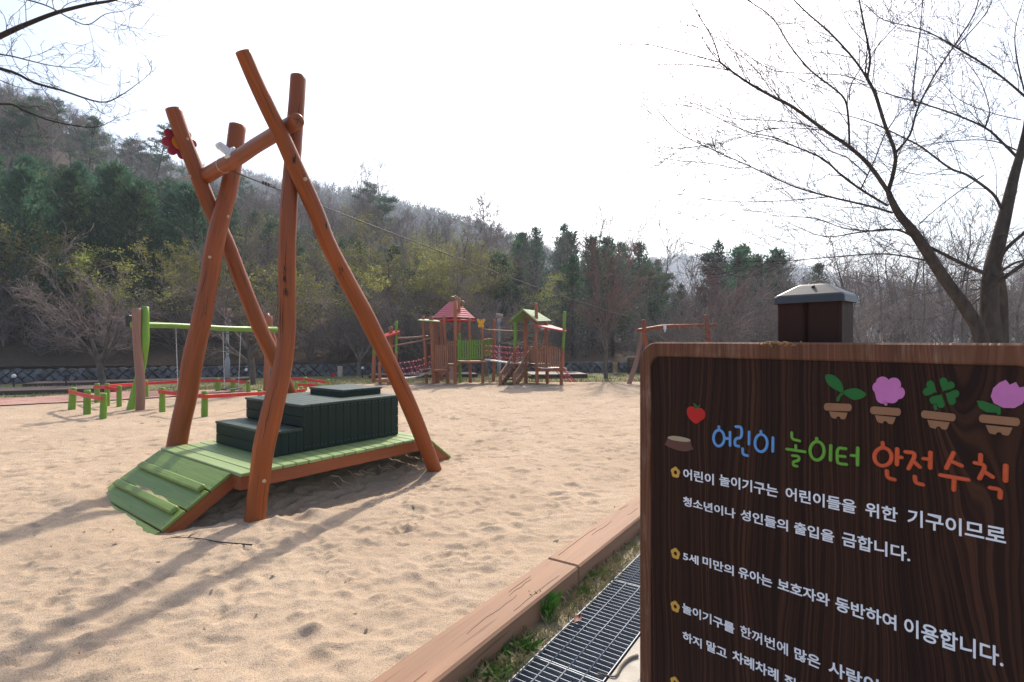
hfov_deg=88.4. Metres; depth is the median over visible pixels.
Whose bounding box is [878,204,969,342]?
slender tree
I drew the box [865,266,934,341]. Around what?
bare tree
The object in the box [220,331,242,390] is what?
swing
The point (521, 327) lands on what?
bare shrub
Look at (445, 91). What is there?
sky
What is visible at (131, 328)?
bare shrub
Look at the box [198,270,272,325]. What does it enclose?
bare shrub
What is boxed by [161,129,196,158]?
wooden flower
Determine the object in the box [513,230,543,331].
conifer tree
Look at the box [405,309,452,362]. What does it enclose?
bare shrub
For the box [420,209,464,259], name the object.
bare tree
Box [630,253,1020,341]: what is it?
hill
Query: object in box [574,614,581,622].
dry leaf
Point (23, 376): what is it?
stone wall
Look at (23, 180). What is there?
conifer tree
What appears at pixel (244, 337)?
bare shrub
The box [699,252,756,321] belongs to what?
bare tree
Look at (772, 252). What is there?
conifer tree
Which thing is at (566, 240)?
bare tree
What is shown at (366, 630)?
sand litter
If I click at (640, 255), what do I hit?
conifer tree
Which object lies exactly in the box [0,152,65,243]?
conifer tree
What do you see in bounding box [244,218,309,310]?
bare tree
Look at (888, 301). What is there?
bare tree
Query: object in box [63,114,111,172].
pine tree
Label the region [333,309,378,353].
bare shrub
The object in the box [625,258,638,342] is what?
conifer tree
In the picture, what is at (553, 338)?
bare shrub
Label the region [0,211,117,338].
budding tree
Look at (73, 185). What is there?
conifer tree
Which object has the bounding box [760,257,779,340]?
conifer tree
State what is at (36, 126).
bare tree
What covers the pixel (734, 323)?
bare shrub
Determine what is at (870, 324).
bare shrub
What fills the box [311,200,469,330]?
budding tree
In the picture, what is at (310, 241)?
bare tree
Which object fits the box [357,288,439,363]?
bare shrub
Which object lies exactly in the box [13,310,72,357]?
bare shrub
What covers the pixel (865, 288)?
bare tree
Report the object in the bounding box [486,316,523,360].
bare shrub
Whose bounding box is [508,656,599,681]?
drain grating
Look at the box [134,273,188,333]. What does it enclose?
bare shrub
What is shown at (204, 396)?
fence
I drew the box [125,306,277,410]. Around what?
swing set
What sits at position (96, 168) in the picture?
conifer tree
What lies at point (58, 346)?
bare shrub
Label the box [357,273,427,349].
bare shrub
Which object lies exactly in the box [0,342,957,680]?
ground
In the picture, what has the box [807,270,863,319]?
bare tree
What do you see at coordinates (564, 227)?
conifer tree
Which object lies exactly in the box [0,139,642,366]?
hillside
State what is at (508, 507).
sand
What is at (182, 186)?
conifer tree
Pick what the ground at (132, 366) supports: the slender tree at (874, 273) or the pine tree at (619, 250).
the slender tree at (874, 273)
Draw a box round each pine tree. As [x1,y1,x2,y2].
[0,97,48,174]
[0,105,55,168]
[22,95,78,161]
[43,97,69,154]
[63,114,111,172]
[64,127,99,164]
[94,135,158,183]
[134,122,184,182]
[137,153,165,183]
[236,177,260,209]
[349,180,388,257]
[364,193,398,245]
[604,240,636,331]
[628,263,679,341]
[638,271,676,335]
[698,250,731,324]
[754,269,791,325]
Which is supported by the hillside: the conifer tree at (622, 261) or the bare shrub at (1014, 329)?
the conifer tree at (622, 261)
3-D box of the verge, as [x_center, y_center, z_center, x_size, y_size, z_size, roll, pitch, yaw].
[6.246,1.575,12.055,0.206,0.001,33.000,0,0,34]
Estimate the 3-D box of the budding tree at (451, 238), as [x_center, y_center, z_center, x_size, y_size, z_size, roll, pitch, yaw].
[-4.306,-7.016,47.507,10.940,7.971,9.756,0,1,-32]
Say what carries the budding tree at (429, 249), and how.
on the hillside
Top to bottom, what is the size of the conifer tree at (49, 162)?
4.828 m
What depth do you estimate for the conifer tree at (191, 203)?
25.26 m
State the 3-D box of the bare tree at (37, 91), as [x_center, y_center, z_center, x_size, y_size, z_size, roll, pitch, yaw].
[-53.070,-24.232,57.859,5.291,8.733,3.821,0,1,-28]
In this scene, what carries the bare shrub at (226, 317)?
on the hillside
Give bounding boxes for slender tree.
[307,169,329,234]
[328,158,392,231]
[358,149,399,243]
[587,198,637,266]
[635,219,695,343]
[807,240,884,341]
[809,218,919,342]
[836,230,935,342]
[878,178,1023,342]
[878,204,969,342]
[915,194,1002,342]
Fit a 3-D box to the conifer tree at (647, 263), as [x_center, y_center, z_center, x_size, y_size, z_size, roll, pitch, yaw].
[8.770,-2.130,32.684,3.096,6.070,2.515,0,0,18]
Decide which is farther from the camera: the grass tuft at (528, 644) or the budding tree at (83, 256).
the budding tree at (83, 256)
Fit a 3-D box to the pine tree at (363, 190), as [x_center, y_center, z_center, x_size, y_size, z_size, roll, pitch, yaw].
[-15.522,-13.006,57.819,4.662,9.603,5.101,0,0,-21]
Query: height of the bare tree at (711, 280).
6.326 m
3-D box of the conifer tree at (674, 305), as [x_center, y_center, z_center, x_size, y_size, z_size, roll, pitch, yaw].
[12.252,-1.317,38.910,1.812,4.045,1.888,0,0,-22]
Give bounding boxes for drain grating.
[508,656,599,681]
[535,580,639,681]
[614,554,639,586]
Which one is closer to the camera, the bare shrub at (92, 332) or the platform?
the platform
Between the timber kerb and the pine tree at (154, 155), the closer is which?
the timber kerb
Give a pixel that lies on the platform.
(184, 477)
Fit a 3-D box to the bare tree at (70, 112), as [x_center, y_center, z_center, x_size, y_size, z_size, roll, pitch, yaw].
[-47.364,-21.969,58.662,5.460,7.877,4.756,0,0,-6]
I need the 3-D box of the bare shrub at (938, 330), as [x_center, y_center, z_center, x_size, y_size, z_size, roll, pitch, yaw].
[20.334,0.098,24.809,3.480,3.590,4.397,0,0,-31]
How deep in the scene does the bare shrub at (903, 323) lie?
26.43 m
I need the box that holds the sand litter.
[20,403,618,669]
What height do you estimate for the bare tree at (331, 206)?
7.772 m
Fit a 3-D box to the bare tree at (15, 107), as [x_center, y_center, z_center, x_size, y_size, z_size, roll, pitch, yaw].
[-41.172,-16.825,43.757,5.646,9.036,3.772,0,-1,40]
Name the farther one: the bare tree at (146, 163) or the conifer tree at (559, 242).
the bare tree at (146, 163)
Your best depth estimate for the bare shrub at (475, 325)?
24.78 m
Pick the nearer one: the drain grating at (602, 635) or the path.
the drain grating at (602, 635)
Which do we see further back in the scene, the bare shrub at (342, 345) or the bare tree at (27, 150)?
the bare tree at (27, 150)
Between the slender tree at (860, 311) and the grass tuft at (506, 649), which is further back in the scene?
the slender tree at (860, 311)
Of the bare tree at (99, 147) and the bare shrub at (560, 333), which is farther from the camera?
the bare tree at (99, 147)
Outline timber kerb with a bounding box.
[371,494,639,681]
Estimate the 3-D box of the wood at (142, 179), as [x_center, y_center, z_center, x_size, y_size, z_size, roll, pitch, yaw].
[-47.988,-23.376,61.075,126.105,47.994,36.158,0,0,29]
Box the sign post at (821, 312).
[773,283,857,342]
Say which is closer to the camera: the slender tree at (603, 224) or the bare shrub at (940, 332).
the bare shrub at (940, 332)
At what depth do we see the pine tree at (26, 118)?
37.76 m
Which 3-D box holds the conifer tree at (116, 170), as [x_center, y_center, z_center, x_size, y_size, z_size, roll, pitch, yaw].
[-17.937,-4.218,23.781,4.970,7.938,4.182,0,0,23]
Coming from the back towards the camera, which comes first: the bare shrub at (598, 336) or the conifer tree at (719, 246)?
the conifer tree at (719, 246)
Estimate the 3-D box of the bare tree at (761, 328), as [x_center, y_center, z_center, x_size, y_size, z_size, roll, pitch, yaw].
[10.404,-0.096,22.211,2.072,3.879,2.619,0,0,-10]
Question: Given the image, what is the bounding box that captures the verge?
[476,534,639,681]
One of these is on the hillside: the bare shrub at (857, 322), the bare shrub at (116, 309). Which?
the bare shrub at (116, 309)
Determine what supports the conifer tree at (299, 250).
on the hillside
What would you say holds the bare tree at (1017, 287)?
on the lawn at (259, 380)
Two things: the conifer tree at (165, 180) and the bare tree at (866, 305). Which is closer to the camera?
the bare tree at (866, 305)
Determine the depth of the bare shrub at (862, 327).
20.86 m
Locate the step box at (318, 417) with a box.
[215,384,397,456]
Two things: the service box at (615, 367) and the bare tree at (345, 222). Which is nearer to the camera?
the service box at (615, 367)
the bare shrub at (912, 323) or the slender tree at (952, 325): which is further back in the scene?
the bare shrub at (912, 323)
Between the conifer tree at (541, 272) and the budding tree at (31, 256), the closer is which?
the budding tree at (31, 256)
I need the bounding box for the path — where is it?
[0,390,252,404]
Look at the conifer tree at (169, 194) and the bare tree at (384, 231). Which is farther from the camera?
the bare tree at (384, 231)
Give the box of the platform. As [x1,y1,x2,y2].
[107,432,451,534]
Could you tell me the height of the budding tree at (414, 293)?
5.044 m
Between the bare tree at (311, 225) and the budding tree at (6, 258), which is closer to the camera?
the budding tree at (6, 258)
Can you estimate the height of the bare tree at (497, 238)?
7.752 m
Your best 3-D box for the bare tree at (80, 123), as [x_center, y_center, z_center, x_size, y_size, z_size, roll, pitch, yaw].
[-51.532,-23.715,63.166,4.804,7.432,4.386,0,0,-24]
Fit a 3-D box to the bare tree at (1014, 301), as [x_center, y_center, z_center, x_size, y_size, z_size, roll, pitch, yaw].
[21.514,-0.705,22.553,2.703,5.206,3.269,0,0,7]
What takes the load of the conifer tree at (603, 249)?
on the hillside
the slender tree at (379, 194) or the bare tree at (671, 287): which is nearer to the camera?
the bare tree at (671, 287)
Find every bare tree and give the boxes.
[0,77,34,152]
[0,78,14,102]
[0,89,40,153]
[0,90,44,162]
[0,91,89,155]
[0,134,56,208]
[1,220,172,384]
[2,78,25,97]
[5,93,82,160]
[8,81,57,151]
[21,113,60,154]
[21,114,73,166]
[26,104,72,149]
[42,91,74,121]
[51,113,91,164]
[55,105,110,158]
[55,127,112,165]
[59,103,92,136]
[66,110,104,149]
[72,111,104,160]
[79,112,112,165]
[87,130,125,160]
[89,132,157,179]
[130,153,162,181]
[134,219,344,384]
[137,152,165,178]
[156,158,189,182]
[189,180,301,338]
[209,183,253,238]
[231,187,279,258]
[236,199,311,245]
[241,189,256,212]
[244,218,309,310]
[255,182,280,210]
[256,202,298,243]
[260,179,305,225]
[270,188,354,315]
[273,196,309,235]
[275,192,311,229]
[298,195,351,283]
[307,204,352,278]
[311,275,399,375]
[322,207,379,317]
[323,191,347,241]
[329,198,370,240]
[333,208,360,243]
[334,198,366,252]
[347,187,393,251]
[347,268,476,372]
[360,205,428,295]
[366,214,400,249]
[368,207,397,245]
[371,216,429,277]
[377,223,424,297]
[377,241,447,341]
[388,207,429,245]
[402,210,444,252]
[418,224,450,253]
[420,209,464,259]
[428,214,481,304]
[434,212,517,299]
[438,269,548,375]
[445,228,502,323]
[449,221,514,313]
[458,241,494,317]
[465,228,510,317]
[497,226,550,341]
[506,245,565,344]
[531,230,611,311]
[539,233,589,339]
[562,207,675,378]
[617,255,761,347]
[619,254,653,346]
[636,268,680,310]
[645,238,786,341]
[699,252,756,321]
[727,237,860,337]
[731,296,777,341]
[754,252,814,312]
[757,273,817,337]
[761,262,816,316]
[791,265,910,342]
[791,270,829,287]
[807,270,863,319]
[829,246,886,341]
[832,269,890,341]
[836,264,905,326]
[837,234,948,342]
[852,271,905,342]
[852,274,882,325]
[858,262,931,342]
[863,290,920,342]
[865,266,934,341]
[875,226,1006,342]
[879,235,959,341]
[887,240,977,342]
[919,258,982,332]
[920,267,977,342]
[936,270,1018,342]
[936,282,1023,336]
[938,269,1015,333]
[939,237,1023,322]
[969,268,1023,330]
[974,254,1023,337]
[977,249,1023,342]
[1007,244,1023,328]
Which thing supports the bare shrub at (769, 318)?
on the hillside
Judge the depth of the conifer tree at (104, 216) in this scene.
26.56 m
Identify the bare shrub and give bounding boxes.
[0,268,60,343]
[0,268,86,344]
[0,272,75,345]
[1,307,99,356]
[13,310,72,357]
[21,293,123,343]
[36,261,128,333]
[46,307,130,350]
[71,281,166,348]
[80,269,196,346]
[105,294,171,345]
[124,275,239,349]
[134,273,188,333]
[141,280,252,337]
[150,282,241,339]
[171,274,301,339]
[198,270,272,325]
[216,295,273,353]
[235,283,337,343]
[247,304,317,338]
[296,301,369,363]
[297,307,352,363]
[323,292,400,354]
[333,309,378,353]
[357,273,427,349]
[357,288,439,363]
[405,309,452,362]
[407,291,519,359]
[416,300,489,343]
[450,326,480,356]
[466,294,526,355]
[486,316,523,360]
[501,304,545,350]
[502,292,596,350]
[522,295,635,358]
[529,303,585,354]
[539,314,578,354]
[569,282,642,353]
[608,321,638,356]
[616,294,721,346]
[616,318,643,354]
[620,315,672,355]
[625,297,722,360]
[630,306,675,343]
[631,252,853,341]
[636,266,783,341]
[637,286,699,346]
[652,283,739,341]
[678,307,771,340]
[715,281,864,341]
[717,305,777,341]
[724,291,775,341]
[746,273,911,342]
[770,302,921,341]
[776,275,886,342]
[854,282,931,342]
[854,296,886,342]
[860,284,950,342]
[862,291,971,342]
[865,275,978,342]
[865,296,937,342]
[914,316,968,342]
[919,271,1023,342]
[920,304,978,340]
[921,312,1023,342]
[925,293,1023,342]
[963,302,1023,342]
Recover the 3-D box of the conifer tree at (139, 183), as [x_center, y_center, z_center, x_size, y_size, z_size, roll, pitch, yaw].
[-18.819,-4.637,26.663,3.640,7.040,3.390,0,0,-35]
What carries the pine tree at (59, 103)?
on the hillside
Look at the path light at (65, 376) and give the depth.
16.58 m
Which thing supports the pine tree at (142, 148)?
on the hillside
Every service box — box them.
[337,366,342,376]
[612,362,617,373]
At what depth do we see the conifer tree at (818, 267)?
39.88 m
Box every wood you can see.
[6,87,687,321]
[10,86,243,199]
[91,134,309,252]
[91,171,410,278]
[95,147,698,320]
[110,156,686,304]
[580,253,1023,312]
[663,255,800,291]
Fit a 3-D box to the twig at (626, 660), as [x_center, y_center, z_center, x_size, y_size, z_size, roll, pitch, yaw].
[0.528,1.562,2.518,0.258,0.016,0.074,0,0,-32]
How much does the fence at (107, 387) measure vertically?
0.764 m
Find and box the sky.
[0,0,1023,292]
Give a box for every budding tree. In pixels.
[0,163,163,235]
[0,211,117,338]
[0,233,90,333]
[0,243,193,340]
[36,237,317,341]
[182,263,432,353]
[189,208,349,299]
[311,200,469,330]
[369,252,445,343]
[376,246,580,349]
[386,231,467,311]
[401,239,530,340]
[403,227,478,315]
[404,219,480,254]
[430,238,525,326]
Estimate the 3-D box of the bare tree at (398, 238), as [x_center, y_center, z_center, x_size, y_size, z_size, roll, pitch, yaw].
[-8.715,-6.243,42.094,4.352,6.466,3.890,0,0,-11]
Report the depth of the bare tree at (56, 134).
45.04 m
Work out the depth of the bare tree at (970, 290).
31.93 m
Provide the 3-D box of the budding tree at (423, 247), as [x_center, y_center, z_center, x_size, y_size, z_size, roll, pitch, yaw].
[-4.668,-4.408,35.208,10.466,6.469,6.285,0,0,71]
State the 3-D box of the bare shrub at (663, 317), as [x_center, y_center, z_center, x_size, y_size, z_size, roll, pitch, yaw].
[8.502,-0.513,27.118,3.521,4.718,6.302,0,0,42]
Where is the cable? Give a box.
[231,171,642,321]
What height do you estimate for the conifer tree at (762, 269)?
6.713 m
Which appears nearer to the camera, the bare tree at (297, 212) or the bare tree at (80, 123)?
the bare tree at (297, 212)
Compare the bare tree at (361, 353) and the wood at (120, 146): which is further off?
the wood at (120, 146)
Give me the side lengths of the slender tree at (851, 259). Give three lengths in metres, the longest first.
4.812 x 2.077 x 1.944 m
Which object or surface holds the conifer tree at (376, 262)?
on the hillside
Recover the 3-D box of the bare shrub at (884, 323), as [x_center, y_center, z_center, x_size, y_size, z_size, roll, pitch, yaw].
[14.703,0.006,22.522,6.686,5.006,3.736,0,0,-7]
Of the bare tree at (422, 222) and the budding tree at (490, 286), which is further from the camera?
the bare tree at (422, 222)
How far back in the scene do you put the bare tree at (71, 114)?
70.37 m
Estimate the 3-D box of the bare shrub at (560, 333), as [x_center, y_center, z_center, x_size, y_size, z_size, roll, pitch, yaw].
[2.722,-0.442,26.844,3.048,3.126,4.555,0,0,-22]
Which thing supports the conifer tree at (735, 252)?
on the hillside
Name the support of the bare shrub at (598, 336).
on the hillside
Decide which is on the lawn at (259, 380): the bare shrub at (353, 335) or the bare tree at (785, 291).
the bare tree at (785, 291)
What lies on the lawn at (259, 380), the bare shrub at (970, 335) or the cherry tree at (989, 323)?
the bare shrub at (970, 335)
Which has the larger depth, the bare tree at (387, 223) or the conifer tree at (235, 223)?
the bare tree at (387, 223)
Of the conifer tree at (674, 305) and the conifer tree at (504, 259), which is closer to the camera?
the conifer tree at (504, 259)
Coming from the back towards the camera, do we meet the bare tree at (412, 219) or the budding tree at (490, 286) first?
the bare tree at (412, 219)
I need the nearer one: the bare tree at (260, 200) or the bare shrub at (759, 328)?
the bare shrub at (759, 328)
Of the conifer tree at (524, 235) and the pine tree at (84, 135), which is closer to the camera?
the conifer tree at (524, 235)
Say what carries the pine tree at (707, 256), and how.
on the hillside
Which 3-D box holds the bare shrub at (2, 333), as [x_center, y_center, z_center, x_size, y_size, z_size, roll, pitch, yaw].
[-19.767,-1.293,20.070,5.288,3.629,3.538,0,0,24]
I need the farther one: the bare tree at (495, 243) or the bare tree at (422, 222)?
the bare tree at (422, 222)
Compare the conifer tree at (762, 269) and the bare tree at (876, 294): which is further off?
the conifer tree at (762, 269)
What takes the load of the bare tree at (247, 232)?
on the hillside
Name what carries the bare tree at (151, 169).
on the hillside
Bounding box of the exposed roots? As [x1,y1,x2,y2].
[330,462,421,489]
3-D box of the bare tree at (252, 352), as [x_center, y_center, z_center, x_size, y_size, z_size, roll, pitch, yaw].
[-8.752,-1.005,17.166,5.790,5.616,5.730,0,0,-36]
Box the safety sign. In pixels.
[640,341,1023,681]
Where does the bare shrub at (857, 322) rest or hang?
on the lawn at (259, 380)
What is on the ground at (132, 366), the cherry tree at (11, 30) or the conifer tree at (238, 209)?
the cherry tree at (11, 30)
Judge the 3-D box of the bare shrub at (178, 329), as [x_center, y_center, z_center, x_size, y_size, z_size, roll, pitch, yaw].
[-13.591,-1.035,21.873,5.492,3.769,3.675,0,0,-17]
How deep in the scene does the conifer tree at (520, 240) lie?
34.37 m
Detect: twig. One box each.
[163,530,252,545]
[597,654,638,677]
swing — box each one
[175,328,177,391]
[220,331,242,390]
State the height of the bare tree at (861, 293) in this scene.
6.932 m
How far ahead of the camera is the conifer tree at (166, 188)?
37.08 m
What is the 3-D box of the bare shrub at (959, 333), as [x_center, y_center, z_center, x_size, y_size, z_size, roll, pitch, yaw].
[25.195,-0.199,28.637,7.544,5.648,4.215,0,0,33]
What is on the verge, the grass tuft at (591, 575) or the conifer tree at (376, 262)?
the grass tuft at (591, 575)
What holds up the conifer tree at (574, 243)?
on the hillside
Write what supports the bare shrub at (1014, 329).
on the lawn at (259, 380)
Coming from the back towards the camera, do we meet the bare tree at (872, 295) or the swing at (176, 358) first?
the bare tree at (872, 295)
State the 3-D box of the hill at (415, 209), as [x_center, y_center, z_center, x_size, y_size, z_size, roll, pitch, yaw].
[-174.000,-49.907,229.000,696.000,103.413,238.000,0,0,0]
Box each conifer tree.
[0,152,28,255]
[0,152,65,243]
[0,161,91,339]
[1,173,80,310]
[10,164,122,313]
[18,172,66,272]
[35,155,52,190]
[44,155,53,167]
[49,163,77,212]
[53,159,96,232]
[56,159,156,322]
[58,157,168,285]
[66,183,162,284]
[70,183,184,332]
[91,164,104,183]
[96,179,175,302]
[138,181,169,266]
[140,187,237,319]
[145,189,190,296]
[155,176,198,238]
[155,181,173,223]
[159,180,200,229]
[160,181,206,312]
[191,191,227,274]
[219,204,246,308]
[224,208,272,294]
[230,200,242,247]
[234,197,246,239]
[243,218,278,315]
[246,209,274,267]
[266,231,320,327]
[273,237,310,293]
[320,240,355,328]
[337,240,378,346]
[346,235,356,261]
[365,250,385,287]
[377,244,414,325]
[402,253,437,324]
[471,251,523,340]
[485,252,522,349]
[500,237,542,332]
[500,240,539,337]
[506,230,544,332]
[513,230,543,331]
[520,223,554,329]
[528,240,552,310]
[530,237,551,317]
[540,237,574,327]
[545,220,574,324]
[545,229,587,334]
[550,231,586,321]
[551,254,594,356]
[562,234,618,345]
[574,243,607,348]
[579,245,624,340]
[582,235,632,334]
[590,258,634,356]
[613,241,661,341]
[613,258,637,342]
[617,246,636,339]
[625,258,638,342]
[630,259,673,342]
[654,259,669,303]
[667,297,683,329]
[672,284,688,336]
[686,285,708,333]
[690,236,735,320]
[708,243,777,341]
[715,241,769,339]
[715,247,771,341]
[746,254,769,341]
[748,252,773,340]
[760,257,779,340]
[762,246,794,335]
[803,262,831,283]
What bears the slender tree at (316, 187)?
on the hillside
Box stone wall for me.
[0,361,638,383]
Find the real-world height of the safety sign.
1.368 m
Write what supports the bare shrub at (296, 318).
on the hillside
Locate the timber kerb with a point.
(467, 644)
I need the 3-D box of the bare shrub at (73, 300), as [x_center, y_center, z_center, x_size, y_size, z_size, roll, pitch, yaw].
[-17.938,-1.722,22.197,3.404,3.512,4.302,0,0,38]
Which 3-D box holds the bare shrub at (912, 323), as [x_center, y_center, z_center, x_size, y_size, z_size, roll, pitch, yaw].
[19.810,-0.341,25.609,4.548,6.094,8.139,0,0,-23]
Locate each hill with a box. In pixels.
[99,158,704,341]
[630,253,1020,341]
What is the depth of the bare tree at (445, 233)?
43.27 m
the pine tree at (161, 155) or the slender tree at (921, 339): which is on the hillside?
the pine tree at (161, 155)
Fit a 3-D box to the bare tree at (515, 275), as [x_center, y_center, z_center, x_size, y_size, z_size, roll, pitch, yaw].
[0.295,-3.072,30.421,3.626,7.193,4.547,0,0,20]
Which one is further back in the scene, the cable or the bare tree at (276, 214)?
the bare tree at (276, 214)
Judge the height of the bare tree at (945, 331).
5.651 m
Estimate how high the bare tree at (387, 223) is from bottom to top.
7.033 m
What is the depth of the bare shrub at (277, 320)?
22.90 m
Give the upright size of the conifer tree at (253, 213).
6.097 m
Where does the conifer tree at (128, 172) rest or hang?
on the hillside
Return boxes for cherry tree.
[0,0,168,149]
[535,0,1023,342]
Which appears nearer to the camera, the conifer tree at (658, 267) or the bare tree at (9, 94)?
the conifer tree at (658, 267)
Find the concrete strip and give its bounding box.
[607,637,639,681]
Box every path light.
[11,374,15,386]
[63,374,67,385]
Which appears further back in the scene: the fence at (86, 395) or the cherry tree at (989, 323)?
the fence at (86, 395)
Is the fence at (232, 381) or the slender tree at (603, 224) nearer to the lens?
the fence at (232, 381)
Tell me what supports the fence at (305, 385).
on the ground at (132, 366)
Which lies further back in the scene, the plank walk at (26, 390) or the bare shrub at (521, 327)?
the bare shrub at (521, 327)
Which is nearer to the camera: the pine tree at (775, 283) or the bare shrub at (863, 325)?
the bare shrub at (863, 325)
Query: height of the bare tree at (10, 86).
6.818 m
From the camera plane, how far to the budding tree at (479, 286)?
26.51 m
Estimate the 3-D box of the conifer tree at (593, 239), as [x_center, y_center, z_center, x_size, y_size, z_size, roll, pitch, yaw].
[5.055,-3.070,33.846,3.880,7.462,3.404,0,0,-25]
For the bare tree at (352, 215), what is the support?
on the hillside
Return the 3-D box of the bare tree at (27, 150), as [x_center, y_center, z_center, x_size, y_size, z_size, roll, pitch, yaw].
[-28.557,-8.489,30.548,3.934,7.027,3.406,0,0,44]
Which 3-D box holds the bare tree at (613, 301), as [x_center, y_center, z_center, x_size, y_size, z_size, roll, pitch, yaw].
[4.022,-1.612,19.922,4.109,6.847,4.302,0,0,33]
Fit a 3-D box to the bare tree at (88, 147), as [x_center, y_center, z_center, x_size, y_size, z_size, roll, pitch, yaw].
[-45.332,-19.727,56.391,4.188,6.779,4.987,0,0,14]
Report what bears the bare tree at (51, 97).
on the hillside
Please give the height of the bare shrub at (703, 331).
4.625 m
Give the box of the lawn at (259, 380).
[0,373,639,397]
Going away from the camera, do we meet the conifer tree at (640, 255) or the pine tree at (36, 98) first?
the conifer tree at (640, 255)
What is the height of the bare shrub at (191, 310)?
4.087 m
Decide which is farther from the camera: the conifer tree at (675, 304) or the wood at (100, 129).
the wood at (100, 129)
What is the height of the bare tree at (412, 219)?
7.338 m
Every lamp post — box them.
[222,308,233,377]
[496,313,502,374]
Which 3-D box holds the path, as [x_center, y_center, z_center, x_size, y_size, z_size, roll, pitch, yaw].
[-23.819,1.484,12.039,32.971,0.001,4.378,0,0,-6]
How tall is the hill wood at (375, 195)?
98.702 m
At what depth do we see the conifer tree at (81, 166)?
29.67 m
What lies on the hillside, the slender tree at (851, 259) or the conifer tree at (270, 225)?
the conifer tree at (270, 225)
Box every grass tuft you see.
[474,659,510,680]
[495,641,524,659]
[509,632,546,655]
[528,589,563,617]
[584,570,599,580]
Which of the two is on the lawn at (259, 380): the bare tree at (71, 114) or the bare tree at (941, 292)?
the bare tree at (941, 292)
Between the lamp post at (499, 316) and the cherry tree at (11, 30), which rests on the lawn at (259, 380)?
the lamp post at (499, 316)
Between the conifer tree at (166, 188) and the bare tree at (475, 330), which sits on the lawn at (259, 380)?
the bare tree at (475, 330)
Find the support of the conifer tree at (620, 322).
on the hillside
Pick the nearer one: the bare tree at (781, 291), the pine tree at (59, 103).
the bare tree at (781, 291)
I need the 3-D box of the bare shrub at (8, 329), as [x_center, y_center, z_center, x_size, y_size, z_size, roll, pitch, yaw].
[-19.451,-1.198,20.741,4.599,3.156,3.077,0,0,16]
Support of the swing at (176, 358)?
hanging from the swing set at (138, 323)
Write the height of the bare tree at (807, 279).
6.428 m
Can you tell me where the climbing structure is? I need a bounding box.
[371,295,576,384]
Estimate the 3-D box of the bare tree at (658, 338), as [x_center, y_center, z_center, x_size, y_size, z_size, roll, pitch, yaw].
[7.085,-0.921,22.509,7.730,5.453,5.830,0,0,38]
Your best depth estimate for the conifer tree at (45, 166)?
35.33 m
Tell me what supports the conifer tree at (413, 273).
on the hillside
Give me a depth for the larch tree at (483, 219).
53.51 m
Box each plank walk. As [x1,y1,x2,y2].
[0,385,131,394]
[22,376,248,386]
[369,372,477,377]
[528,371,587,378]
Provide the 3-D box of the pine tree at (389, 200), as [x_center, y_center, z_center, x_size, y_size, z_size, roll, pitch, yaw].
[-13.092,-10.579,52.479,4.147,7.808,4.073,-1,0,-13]
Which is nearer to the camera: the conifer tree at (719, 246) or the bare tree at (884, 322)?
the bare tree at (884, 322)
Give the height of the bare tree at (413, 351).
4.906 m
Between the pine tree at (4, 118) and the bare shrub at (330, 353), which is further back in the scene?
the pine tree at (4, 118)
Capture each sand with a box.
[0,381,639,681]
[137,486,168,501]
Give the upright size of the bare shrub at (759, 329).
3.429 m
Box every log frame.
[165,49,441,522]
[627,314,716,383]
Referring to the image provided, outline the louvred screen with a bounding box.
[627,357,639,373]
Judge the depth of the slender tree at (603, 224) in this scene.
41.58 m
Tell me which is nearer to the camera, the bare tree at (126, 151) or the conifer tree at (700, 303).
the conifer tree at (700, 303)
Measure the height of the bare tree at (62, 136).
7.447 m
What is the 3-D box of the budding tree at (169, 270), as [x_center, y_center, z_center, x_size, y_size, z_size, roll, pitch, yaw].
[-14.121,-2.005,21.960,10.070,4.907,6.711,0,0,5]
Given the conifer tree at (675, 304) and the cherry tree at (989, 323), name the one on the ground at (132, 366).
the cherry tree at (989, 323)
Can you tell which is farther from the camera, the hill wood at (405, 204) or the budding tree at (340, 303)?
the hill wood at (405, 204)
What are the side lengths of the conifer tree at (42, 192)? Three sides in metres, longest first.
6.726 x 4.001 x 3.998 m
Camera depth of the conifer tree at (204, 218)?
33.15 m
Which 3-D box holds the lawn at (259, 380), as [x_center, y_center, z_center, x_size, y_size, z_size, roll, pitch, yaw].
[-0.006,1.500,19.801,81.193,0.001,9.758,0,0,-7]
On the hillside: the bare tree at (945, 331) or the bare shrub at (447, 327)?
the bare shrub at (447, 327)
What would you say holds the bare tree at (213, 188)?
on the hillside
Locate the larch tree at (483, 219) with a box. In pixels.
[458,192,518,256]
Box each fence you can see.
[68,387,106,418]
[93,379,215,406]
[158,386,305,416]
[215,378,250,392]
[291,377,329,392]
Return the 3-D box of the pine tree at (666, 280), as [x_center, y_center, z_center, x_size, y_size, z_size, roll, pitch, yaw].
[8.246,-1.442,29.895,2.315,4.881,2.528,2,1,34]
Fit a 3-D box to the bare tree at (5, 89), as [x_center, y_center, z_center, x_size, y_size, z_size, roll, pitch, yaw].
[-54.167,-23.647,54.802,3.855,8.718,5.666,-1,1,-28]
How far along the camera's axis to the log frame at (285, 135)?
5.36 m
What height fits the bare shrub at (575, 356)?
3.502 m
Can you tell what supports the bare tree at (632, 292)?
on the hillside

